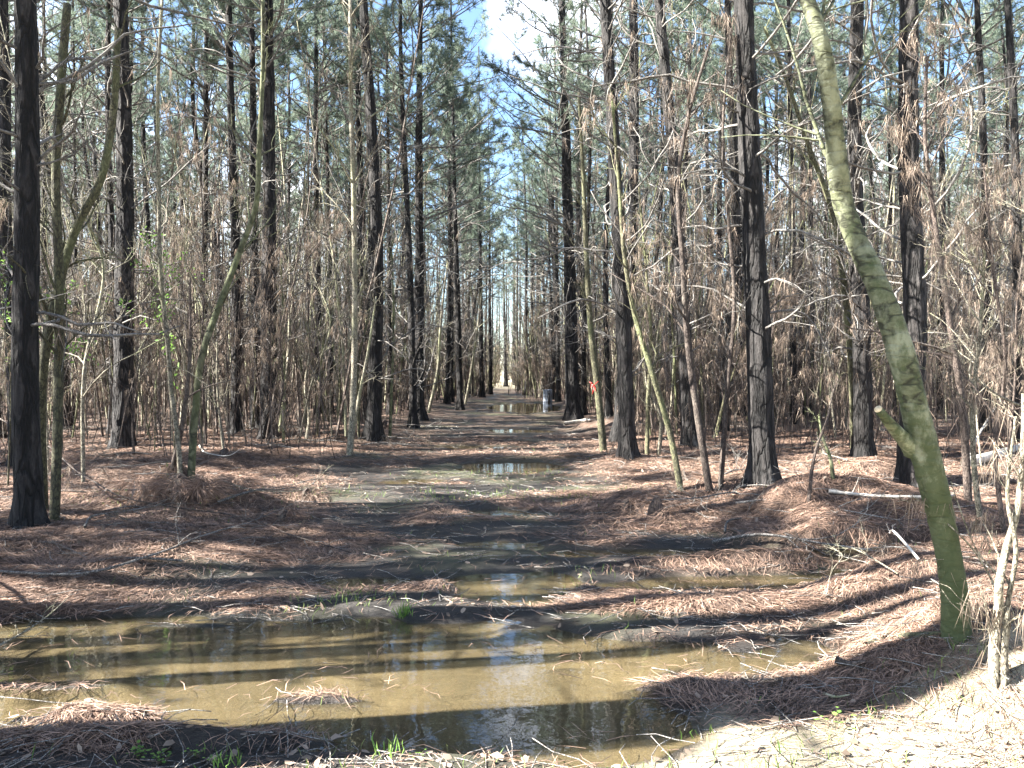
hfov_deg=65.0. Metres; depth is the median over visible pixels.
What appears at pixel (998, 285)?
sapling
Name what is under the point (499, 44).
sky
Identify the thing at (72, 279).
sapling
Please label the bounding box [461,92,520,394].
pine tree
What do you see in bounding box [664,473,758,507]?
fallen branch
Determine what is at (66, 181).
pine tree
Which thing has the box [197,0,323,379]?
pine tree
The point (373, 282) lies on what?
sapling
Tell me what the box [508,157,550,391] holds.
pine tree
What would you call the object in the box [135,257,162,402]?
sapling
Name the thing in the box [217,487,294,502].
fallen branch
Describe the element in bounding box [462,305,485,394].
sapling
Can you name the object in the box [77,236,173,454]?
sapling
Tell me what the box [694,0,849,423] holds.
pine tree
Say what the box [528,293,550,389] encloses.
sapling
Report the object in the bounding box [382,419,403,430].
straw tuft
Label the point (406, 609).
grass tuft
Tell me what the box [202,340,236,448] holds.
sapling
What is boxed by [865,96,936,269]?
pine tree
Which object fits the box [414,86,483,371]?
pine tree
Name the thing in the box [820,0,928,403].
pine tree
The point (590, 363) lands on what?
sapling
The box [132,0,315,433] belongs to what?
pine tree
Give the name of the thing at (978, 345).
sapling
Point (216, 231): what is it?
pine tree
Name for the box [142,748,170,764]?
leafy plant
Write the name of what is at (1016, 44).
pine tree
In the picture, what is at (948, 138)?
pine tree
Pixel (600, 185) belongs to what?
pine tree
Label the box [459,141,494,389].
pine tree
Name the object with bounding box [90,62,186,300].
pine tree
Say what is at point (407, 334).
sapling
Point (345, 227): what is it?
sapling
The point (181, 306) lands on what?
sapling
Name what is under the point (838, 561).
fallen branch
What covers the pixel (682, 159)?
pine tree
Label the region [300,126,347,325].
pine tree
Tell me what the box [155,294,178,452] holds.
leafy shrub
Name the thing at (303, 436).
fallen branch
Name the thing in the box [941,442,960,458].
fallen branch
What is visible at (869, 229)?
sapling
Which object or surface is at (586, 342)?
sapling
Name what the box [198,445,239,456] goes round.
fallen branch
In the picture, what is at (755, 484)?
fallen branch
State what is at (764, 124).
pine tree
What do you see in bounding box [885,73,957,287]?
pine tree
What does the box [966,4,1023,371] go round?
pine tree
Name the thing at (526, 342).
sapling
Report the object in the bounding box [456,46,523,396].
pine tree
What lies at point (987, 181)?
sapling
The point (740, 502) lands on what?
fallen branch
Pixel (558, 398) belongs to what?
pine tree
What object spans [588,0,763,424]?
pine tree
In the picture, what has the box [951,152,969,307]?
pine tree
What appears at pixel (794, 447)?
fallen branch
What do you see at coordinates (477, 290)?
pine tree
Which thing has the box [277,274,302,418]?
sapling
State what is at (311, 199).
pine tree
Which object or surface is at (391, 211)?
pine tree
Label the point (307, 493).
straw tuft
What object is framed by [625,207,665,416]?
sapling
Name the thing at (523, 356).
sapling
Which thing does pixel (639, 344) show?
sapling
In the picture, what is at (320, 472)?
fallen branch
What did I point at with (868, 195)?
pine tree
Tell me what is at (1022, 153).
pine tree
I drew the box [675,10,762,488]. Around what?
sapling
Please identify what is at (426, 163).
pine tree
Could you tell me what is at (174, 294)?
sapling
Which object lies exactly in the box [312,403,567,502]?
puddle water
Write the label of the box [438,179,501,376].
pine tree
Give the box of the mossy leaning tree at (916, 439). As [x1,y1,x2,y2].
[721,0,972,644]
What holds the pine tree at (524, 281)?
on the ground at (490, 696)
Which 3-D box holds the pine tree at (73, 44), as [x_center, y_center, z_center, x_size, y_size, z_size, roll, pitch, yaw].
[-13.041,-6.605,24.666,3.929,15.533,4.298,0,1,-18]
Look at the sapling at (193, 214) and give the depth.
18.45 m
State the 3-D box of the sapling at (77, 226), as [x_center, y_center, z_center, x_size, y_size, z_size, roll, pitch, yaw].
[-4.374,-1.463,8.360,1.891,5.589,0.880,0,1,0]
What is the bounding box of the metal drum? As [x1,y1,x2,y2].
[543,390,551,405]
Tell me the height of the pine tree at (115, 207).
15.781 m
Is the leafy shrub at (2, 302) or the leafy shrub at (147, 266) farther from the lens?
the leafy shrub at (147, 266)
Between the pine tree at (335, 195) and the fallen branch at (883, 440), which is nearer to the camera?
the fallen branch at (883, 440)
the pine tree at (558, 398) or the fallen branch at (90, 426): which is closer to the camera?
the fallen branch at (90, 426)
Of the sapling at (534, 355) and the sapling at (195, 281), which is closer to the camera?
the sapling at (195, 281)
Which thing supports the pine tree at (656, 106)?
on the ground at (490, 696)
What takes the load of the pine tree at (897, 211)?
on the ground at (490, 696)
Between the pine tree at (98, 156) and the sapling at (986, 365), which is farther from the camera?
the pine tree at (98, 156)
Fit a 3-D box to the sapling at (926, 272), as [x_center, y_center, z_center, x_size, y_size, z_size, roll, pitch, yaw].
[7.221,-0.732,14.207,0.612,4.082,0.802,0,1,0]
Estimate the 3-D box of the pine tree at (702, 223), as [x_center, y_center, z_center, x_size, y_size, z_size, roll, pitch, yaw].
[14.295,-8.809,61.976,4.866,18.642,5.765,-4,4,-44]
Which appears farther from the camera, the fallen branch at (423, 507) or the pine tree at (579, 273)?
the pine tree at (579, 273)
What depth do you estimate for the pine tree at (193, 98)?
23.08 m
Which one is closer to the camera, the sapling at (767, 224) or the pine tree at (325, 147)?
the sapling at (767, 224)
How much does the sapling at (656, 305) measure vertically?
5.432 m
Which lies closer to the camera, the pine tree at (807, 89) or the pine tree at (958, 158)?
the pine tree at (807, 89)
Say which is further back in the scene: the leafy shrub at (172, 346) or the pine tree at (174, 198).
the pine tree at (174, 198)
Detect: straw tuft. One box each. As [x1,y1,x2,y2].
[98,470,271,504]
[197,444,259,457]
[236,504,323,524]
[270,484,338,502]
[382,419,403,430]
[568,495,648,514]
[572,481,707,532]
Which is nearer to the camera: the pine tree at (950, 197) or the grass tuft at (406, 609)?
the grass tuft at (406, 609)
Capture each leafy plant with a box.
[126,740,151,760]
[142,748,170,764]
[182,746,205,759]
[203,754,228,765]
[813,706,856,730]
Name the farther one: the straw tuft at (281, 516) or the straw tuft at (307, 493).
the straw tuft at (307, 493)
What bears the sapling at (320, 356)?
on the ground at (490, 696)
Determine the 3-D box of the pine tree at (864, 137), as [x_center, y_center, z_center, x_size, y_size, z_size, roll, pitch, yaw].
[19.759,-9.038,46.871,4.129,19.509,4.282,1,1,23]
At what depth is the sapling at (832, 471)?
8.49 m
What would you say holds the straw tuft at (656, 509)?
on the ground at (490, 696)
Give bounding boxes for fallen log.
[563,418,590,424]
[863,631,940,646]
[960,443,1019,464]
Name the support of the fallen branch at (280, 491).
on the ground at (490, 696)
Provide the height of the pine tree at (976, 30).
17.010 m
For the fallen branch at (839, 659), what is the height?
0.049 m
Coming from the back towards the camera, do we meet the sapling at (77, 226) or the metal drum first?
the metal drum
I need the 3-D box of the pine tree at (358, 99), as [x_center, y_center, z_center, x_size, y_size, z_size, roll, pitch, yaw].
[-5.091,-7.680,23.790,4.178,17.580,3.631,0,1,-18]
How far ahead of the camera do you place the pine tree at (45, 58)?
28.10 m
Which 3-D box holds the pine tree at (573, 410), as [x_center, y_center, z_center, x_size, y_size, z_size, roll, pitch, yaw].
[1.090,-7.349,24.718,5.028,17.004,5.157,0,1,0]
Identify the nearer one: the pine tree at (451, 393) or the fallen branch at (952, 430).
the fallen branch at (952, 430)
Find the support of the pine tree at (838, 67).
on the ground at (490, 696)
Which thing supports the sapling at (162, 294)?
on the ground at (490, 696)
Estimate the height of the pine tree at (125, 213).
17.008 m
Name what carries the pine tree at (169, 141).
on the ground at (490, 696)
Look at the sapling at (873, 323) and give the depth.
22.21 m
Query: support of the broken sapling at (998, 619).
on the ground at (490, 696)
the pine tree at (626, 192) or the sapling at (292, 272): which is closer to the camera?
the sapling at (292, 272)
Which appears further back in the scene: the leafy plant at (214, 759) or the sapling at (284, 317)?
the sapling at (284, 317)
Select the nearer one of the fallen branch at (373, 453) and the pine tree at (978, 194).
the fallen branch at (373, 453)
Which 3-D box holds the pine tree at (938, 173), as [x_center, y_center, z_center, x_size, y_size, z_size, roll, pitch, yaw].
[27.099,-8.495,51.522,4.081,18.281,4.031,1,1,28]
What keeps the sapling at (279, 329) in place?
on the ground at (490, 696)
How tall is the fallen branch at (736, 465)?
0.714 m
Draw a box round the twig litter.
[0,414,1023,767]
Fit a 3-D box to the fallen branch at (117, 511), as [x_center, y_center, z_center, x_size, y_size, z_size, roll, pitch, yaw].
[-3.526,1.161,7.626,0.555,0.539,1.452,0,1,9]
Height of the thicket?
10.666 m
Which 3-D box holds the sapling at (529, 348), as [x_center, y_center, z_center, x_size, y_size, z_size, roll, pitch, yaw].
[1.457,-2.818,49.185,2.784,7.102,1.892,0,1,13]
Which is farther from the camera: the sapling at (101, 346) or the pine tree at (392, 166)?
the pine tree at (392, 166)
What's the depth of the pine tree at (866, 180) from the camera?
39.82 m
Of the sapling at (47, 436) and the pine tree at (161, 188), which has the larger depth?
the pine tree at (161, 188)
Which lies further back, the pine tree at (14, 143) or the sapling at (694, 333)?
the pine tree at (14, 143)
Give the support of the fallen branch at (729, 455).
on the ground at (490, 696)
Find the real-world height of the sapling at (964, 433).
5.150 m
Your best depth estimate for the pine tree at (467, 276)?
56.95 m
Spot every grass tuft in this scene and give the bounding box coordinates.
[193,751,230,767]
[215,748,241,765]
[371,731,404,758]
[391,599,412,618]
[680,724,711,741]
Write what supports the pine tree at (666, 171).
on the ground at (490, 696)
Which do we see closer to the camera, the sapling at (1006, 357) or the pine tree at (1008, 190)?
the sapling at (1006, 357)
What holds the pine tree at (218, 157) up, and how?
on the ground at (490, 696)
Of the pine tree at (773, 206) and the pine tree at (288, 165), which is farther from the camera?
the pine tree at (773, 206)
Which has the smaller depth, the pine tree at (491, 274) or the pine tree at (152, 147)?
the pine tree at (152, 147)
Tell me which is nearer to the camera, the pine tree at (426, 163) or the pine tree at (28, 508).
the pine tree at (28, 508)
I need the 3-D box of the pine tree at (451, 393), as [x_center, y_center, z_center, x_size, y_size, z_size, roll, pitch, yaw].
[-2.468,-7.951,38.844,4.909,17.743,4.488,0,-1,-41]
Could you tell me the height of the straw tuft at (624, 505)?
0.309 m
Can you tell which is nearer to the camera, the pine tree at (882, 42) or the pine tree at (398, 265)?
the pine tree at (882, 42)
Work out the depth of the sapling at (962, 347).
23.87 m
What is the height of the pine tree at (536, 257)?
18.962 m
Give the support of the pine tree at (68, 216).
on the ground at (490, 696)
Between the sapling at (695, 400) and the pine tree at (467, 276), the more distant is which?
the pine tree at (467, 276)
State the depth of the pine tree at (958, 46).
22.76 m
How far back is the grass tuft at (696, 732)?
3.51 m
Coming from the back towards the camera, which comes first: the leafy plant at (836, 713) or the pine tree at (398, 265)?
the pine tree at (398, 265)
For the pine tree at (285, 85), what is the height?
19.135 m
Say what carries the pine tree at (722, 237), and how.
on the ground at (490, 696)
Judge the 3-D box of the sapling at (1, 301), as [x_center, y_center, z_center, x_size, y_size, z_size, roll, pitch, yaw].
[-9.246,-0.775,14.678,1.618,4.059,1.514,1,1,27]
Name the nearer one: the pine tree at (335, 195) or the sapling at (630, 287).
the sapling at (630, 287)
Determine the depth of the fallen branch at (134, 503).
8.74 m
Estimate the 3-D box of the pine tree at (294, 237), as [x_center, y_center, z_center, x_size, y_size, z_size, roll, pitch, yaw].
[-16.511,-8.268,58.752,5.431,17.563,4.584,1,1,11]
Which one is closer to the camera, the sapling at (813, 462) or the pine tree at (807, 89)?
the sapling at (813, 462)
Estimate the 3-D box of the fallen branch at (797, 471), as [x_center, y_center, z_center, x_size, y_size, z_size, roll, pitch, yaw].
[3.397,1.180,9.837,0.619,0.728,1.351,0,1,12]
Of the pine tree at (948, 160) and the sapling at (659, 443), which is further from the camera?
the pine tree at (948, 160)
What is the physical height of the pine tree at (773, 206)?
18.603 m
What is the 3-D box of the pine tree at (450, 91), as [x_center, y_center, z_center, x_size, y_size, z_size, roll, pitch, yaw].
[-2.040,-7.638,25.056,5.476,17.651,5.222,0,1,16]
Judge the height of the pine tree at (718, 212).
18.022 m
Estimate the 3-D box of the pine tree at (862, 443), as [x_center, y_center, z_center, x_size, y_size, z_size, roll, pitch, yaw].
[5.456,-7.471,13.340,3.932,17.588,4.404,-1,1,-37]
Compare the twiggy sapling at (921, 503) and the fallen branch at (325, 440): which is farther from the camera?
the fallen branch at (325, 440)
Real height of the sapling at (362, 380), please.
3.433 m
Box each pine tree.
[0,0,134,466]
[0,0,269,530]
[0,2,75,437]
[0,21,112,429]
[0,52,14,374]
[0,70,40,387]
[1,1,88,363]
[9,0,100,410]
[9,0,187,384]
[10,0,151,418]
[11,87,79,248]
[13,0,193,433]
[39,6,104,366]
[40,81,70,274]
[40,84,115,367]
[42,0,217,448]
[45,0,114,358]
[45,0,201,410]
[47,2,153,407]
[50,25,148,373]
[63,111,95,326]
[65,58,151,348]
[83,190,104,290]
[84,0,356,439]
[89,0,198,407]
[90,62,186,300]
[98,30,194,310]
[101,0,261,425]
[102,158,138,286]
[103,100,172,288]
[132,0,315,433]
[133,1,260,418]
[133,27,216,376]
[134,44,210,397]
[139,100,187,384]
[139,117,200,311]
[150,128,224,334]
[160,127,195,309]
[169,168,209,267]
[171,124,226,299]
[173,28,248,399]
[178,0,342,426]
[178,5,302,374]
[184,61,262,333]
[192,71,230,296]
[194,157,229,297]
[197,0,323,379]
[202,7,349,405]
[210,97,290,302]
[220,179,248,304]
[221,0,305,340]
[239,64,322,368]
[241,137,304,394]
[243,0,385,418]
[248,127,306,288]
[256,0,380,414]
[274,0,414,418]
[276,12,382,365]
[276,99,347,356]
[281,0,396,402]
[283,172,321,287]
[288,0,441,441]
[290,125,324,344]
[293,0,481,427]
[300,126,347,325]
[305,107,365,371]
[309,0,396,393]
[313,0,463,372]
[319,24,404,375]
[320,0,454,414]
[320,86,386,324]
[340,7,414,401]
[352,0,533,420]
[365,144,399,367]
[366,150,414,319]
[381,59,431,395]
[382,74,436,399]
[382,98,446,358]
[382,180,413,310]
[384,201,430,315]
[392,26,516,403]
[392,139,447,389]
[392,195,414,341]
[397,44,488,401]
[406,0,551,409]
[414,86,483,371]
[414,170,459,363]
[424,110,482,371]
[425,116,481,396]
[432,119,496,392]
[437,177,484,375]
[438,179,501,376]
[455,156,496,393]
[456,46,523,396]
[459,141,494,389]
[459,180,513,385]
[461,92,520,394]
[461,187,498,373]
[468,0,626,420]
[475,209,518,383]
[478,0,594,401]
[491,224,515,386]
[492,166,540,389]
[495,123,543,394]
[502,31,595,399]
[505,186,548,355]
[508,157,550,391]
[508,207,547,356]
[509,0,711,460]
[509,161,560,382]
[517,79,576,389]
[517,191,562,366]
[518,141,581,389]
[519,160,561,385]
[520,0,687,416]
[522,0,642,414]
[524,107,593,377]
[529,73,609,393]
[531,15,625,373]
[534,0,628,400]
[534,0,735,442]
[554,0,699,368]
[555,184,599,334]
[558,113,610,395]
[558,160,600,317]
[571,32,654,367]
[574,161,610,277]
[576,188,610,334]
[580,163,610,299]
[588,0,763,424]
[591,119,659,344]
[592,92,660,387]
[593,0,908,486]
[595,165,638,295]
[599,0,703,409]
[611,0,737,447]
[614,0,736,415]
[622,4,699,388]
[625,96,667,396]
[638,0,812,432]
[640,10,725,403]
[641,0,731,403]
[641,149,668,311]
[644,144,690,357]
[647,72,708,317]
[648,35,728,374]
[660,171,714,329]
[663,155,726,318]
[665,0,798,411]
[683,0,813,415]
[688,14,795,331]
[688,42,727,331]
[693,174,727,361]
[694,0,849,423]
[705,196,730,340]
[712,0,847,407]
[715,0,799,343]
[727,124,796,284]
[746,0,1023,488]
[754,0,873,419]
[755,2,846,369]
[757,0,848,414]
[760,0,1002,457]
[763,0,887,403]
[763,168,787,270]
[769,62,828,377]
[780,178,823,266]
[785,109,879,394]
[797,103,829,362]
[799,0,886,389]
[812,9,884,322]
[813,0,1012,418]
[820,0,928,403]
[821,68,883,317]
[828,56,892,244]
[837,0,977,413]
[842,154,898,247]
[861,38,933,273]
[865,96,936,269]
[865,156,899,252]
[867,128,929,301]
[868,149,896,236]
[882,0,1005,370]
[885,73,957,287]
[888,0,1023,432]
[918,0,1023,414]
[919,0,1023,442]
[920,11,977,404]
[921,75,977,325]
[921,87,972,333]
[925,113,957,323]
[925,160,968,250]
[946,41,1023,350]
[946,110,992,356]
[947,0,1023,406]
[950,121,1008,329]
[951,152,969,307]
[954,35,1023,297]
[960,126,1022,309]
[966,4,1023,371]
[975,0,1023,252]
[975,70,1023,238]
[976,86,1023,234]
[994,110,1023,351]
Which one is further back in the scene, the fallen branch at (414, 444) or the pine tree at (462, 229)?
the pine tree at (462, 229)
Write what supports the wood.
on the ground at (490, 696)
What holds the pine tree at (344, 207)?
on the ground at (490, 696)
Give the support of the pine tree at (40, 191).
on the ground at (490, 696)
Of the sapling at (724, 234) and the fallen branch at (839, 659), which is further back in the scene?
the sapling at (724, 234)
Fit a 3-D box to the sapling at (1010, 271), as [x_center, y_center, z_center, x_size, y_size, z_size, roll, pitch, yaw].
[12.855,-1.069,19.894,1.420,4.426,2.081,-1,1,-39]
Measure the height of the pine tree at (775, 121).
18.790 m
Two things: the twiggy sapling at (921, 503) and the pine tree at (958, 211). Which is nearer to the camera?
the twiggy sapling at (921, 503)
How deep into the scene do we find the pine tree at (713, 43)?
38.08 m
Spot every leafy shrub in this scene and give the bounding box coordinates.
[0,252,40,487]
[39,280,98,365]
[106,220,203,450]
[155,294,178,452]
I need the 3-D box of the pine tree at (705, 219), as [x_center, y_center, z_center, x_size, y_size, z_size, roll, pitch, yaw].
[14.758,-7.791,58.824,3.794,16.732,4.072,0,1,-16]
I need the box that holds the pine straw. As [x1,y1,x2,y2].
[0,428,1023,767]
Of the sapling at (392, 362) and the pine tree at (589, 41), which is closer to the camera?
the sapling at (392, 362)
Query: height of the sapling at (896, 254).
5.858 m
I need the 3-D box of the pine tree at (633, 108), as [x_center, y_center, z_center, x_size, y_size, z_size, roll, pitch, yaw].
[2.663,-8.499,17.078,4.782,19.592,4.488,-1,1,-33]
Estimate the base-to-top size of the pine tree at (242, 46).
17.458 m
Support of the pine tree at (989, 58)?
on the ground at (490, 696)
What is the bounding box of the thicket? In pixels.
[0,0,1023,461]
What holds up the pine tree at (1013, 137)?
on the ground at (490, 696)
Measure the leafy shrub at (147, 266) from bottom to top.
4.028 m
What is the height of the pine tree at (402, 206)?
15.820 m
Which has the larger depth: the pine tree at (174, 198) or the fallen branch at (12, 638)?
the pine tree at (174, 198)
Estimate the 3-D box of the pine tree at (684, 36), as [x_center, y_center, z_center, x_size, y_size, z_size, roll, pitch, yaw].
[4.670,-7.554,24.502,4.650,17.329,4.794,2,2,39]
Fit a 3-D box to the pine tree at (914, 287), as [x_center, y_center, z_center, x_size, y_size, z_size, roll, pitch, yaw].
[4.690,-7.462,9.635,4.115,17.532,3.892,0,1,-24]
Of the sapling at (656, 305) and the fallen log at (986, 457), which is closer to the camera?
the fallen log at (986, 457)
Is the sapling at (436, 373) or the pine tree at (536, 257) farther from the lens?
the pine tree at (536, 257)
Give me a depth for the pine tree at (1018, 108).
46.78 m
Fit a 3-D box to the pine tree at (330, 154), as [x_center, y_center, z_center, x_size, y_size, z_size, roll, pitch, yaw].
[-7.765,-7.357,33.895,4.328,16.580,5.127,-1,2,11]
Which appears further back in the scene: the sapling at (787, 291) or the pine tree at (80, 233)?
the pine tree at (80, 233)
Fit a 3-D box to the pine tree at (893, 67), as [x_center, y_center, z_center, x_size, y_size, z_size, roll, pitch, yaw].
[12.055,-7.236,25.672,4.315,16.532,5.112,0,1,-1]
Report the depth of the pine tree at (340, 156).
36.26 m
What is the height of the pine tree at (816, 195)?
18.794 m
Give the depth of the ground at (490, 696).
4.77 m
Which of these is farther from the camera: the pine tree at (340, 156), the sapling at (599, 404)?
the pine tree at (340, 156)
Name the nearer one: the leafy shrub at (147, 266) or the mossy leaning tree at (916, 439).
the mossy leaning tree at (916, 439)
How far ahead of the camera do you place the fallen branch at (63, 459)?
7.96 m
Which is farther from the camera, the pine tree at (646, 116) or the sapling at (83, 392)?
the pine tree at (646, 116)
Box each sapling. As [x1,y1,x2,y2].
[0,0,173,482]
[0,0,184,508]
[0,2,118,520]
[0,35,108,475]
[0,193,98,412]
[0,233,53,399]
[11,115,85,391]
[41,186,109,378]
[67,235,87,351]
[72,271,142,411]
[73,236,164,439]
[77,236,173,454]
[87,275,108,416]
[99,219,201,415]
[129,0,189,473]
[134,231,208,441]
[134,270,176,368]
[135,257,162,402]
[139,229,186,385]
[139,310,178,394]
[143,266,259,468]
[149,168,250,422]
[150,68,245,443]
[153,179,230,434]
[163,158,222,439]
[164,176,268,443]
[166,215,200,412]
[187,0,294,480]
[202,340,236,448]
[222,219,293,443]
[244,198,358,444]
[260,255,302,442]
[271,187,363,442]
[276,132,358,429]
[277,241,313,361]
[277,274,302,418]
[293,196,385,435]
[296,281,328,438]
[305,0,414,454]
[314,142,435,434]
[323,221,359,389]
[335,296,389,421]
[354,279,389,435]
[382,241,413,437]
[382,285,431,398]
[395,293,433,377]
[398,278,450,404]
[424,308,444,399]
[426,256,456,412]
[446,289,478,394]
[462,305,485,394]
[464,280,491,403]
[515,325,538,382]
[516,298,542,394]
[518,290,549,382]
[525,317,546,395]
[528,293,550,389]
[531,284,553,368]
[532,323,550,394]
[540,336,561,389]
[547,298,564,357]
[552,296,601,369]
[561,81,606,451]
[576,263,601,414]
[577,320,602,409]
[578,65,683,490]
[578,240,653,405]
[593,314,615,390]
[606,186,693,454]
[608,293,639,372]
[609,1,739,492]
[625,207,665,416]
[632,259,653,410]
[634,353,668,455]
[637,255,691,379]
[641,239,706,403]
[659,212,728,417]
[664,265,714,390]
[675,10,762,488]
[677,170,734,427]
[688,208,725,411]
[699,299,716,405]
[728,144,826,376]
[728,158,822,430]
[733,249,828,402]
[737,250,814,384]
[759,75,902,403]
[763,0,852,448]
[770,290,804,420]
[771,232,841,430]
[786,262,850,404]
[807,378,841,502]
[807,409,834,478]
[808,250,890,383]
[810,224,849,428]
[831,1,1007,502]
[833,168,932,360]
[866,233,901,410]
[879,199,952,370]
[880,157,999,395]
[881,153,962,376]
[883,481,1001,627]
[892,217,970,419]
[912,208,1023,517]
[920,120,1023,533]
[923,67,1022,467]
[925,239,932,371]
[938,390,1023,689]
[944,172,1011,425]
[946,157,1023,417]
[946,257,966,374]
[949,224,977,415]
[969,154,1023,476]
[990,206,1023,361]
[992,280,1011,388]
[998,256,1023,383]
[1000,226,1023,382]
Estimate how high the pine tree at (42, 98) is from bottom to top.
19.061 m
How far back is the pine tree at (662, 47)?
15.54 m
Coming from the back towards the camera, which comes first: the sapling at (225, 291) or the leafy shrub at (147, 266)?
the leafy shrub at (147, 266)
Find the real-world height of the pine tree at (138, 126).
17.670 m
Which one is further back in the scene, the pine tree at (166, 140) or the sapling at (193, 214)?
the pine tree at (166, 140)
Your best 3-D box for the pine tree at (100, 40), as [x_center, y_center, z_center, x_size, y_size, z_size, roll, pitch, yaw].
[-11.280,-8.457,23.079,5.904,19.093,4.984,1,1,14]
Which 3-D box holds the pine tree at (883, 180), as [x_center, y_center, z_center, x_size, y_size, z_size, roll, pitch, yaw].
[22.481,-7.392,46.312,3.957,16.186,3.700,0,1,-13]
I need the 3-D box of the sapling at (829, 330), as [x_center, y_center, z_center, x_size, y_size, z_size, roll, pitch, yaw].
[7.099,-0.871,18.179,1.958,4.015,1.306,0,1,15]
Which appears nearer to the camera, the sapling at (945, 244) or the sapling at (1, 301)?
the sapling at (1, 301)
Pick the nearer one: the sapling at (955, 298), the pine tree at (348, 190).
the sapling at (955, 298)
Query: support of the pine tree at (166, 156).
on the ground at (490, 696)
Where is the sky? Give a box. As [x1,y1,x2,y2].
[10,0,1023,371]
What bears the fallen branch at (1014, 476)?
on the ground at (490, 696)
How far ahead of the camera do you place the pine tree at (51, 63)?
30.70 m
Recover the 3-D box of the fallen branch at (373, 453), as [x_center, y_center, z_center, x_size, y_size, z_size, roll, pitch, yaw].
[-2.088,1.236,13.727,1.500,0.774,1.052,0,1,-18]
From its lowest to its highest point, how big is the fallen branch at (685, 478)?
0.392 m
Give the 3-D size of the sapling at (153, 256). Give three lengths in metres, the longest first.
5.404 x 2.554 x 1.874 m
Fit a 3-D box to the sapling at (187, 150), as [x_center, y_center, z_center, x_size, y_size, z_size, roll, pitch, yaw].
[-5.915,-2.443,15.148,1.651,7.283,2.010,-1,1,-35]
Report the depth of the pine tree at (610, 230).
56.49 m
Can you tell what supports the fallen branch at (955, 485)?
on the ground at (490, 696)
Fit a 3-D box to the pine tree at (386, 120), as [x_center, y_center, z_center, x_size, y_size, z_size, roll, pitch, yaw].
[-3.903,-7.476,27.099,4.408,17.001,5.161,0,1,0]
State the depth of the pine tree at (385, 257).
70.45 m
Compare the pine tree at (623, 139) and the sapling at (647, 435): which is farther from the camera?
the pine tree at (623, 139)
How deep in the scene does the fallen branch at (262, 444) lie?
15.05 m
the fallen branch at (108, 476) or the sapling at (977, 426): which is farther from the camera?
the sapling at (977, 426)
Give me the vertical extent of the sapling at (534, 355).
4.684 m
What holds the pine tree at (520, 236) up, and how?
on the ground at (490, 696)
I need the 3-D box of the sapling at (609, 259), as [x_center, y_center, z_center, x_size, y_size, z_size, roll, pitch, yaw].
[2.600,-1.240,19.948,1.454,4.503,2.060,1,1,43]
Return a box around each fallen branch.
[0,291,74,308]
[0,418,351,552]
[0,443,7,466]
[0,471,86,508]
[0,502,295,575]
[0,596,69,645]
[9,451,77,482]
[35,522,182,568]
[61,463,135,494]
[68,437,112,450]
[74,416,106,429]
[76,436,127,451]
[79,442,151,462]
[83,480,197,528]
[89,450,170,472]
[102,489,183,511]
[160,365,218,405]
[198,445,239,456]
[207,439,248,458]
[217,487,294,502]
[224,466,330,498]
[241,426,293,448]
[243,418,257,429]
[273,426,339,442]
[297,467,358,483]
[300,435,345,442]
[342,434,426,461]
[358,422,431,444]
[361,431,438,450]
[384,482,448,531]
[393,415,450,429]
[585,438,653,456]
[624,471,738,515]
[657,451,717,463]
[664,467,697,480]
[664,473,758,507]
[707,445,744,464]
[708,483,776,533]
[711,497,933,560]
[716,423,748,438]
[724,445,747,474]
[735,475,913,525]
[741,472,813,486]
[774,459,821,476]
[775,440,811,448]
[794,461,824,472]
[814,438,847,463]
[821,534,862,595]
[823,692,849,697]
[828,477,953,497]
[829,521,898,573]
[835,656,865,665]
[849,432,894,447]
[886,523,919,560]
[889,421,986,440]
[925,321,1020,406]
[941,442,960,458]
[948,458,1003,486]
[976,407,995,441]
[982,469,1017,479]
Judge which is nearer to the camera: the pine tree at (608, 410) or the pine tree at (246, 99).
the pine tree at (608, 410)
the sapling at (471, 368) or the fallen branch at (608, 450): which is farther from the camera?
the sapling at (471, 368)
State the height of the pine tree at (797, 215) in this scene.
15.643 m
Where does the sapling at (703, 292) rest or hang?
on the ground at (490, 696)
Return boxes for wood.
[65,167,1006,386]
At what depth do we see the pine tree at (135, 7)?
18.92 m
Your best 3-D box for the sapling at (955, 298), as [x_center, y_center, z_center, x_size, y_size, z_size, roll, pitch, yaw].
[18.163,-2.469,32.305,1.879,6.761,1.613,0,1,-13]
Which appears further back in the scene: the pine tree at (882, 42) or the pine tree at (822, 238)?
the pine tree at (822, 238)
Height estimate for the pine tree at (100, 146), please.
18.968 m
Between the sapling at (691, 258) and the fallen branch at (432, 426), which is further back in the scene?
the fallen branch at (432, 426)
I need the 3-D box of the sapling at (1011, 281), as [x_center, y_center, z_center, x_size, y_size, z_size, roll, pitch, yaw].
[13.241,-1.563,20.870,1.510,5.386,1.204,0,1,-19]
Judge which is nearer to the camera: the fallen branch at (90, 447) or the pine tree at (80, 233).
the fallen branch at (90, 447)
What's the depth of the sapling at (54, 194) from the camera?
8.12 m
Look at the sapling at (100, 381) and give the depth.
15.91 m
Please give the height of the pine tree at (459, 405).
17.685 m
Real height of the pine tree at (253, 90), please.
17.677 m
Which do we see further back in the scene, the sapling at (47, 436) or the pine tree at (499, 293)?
the pine tree at (499, 293)
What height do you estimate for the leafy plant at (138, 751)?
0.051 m
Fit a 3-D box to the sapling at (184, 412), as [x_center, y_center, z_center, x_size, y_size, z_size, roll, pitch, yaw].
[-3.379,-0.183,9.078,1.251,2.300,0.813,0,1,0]
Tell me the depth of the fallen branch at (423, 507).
8.85 m
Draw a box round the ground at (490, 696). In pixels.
[0,372,1023,767]

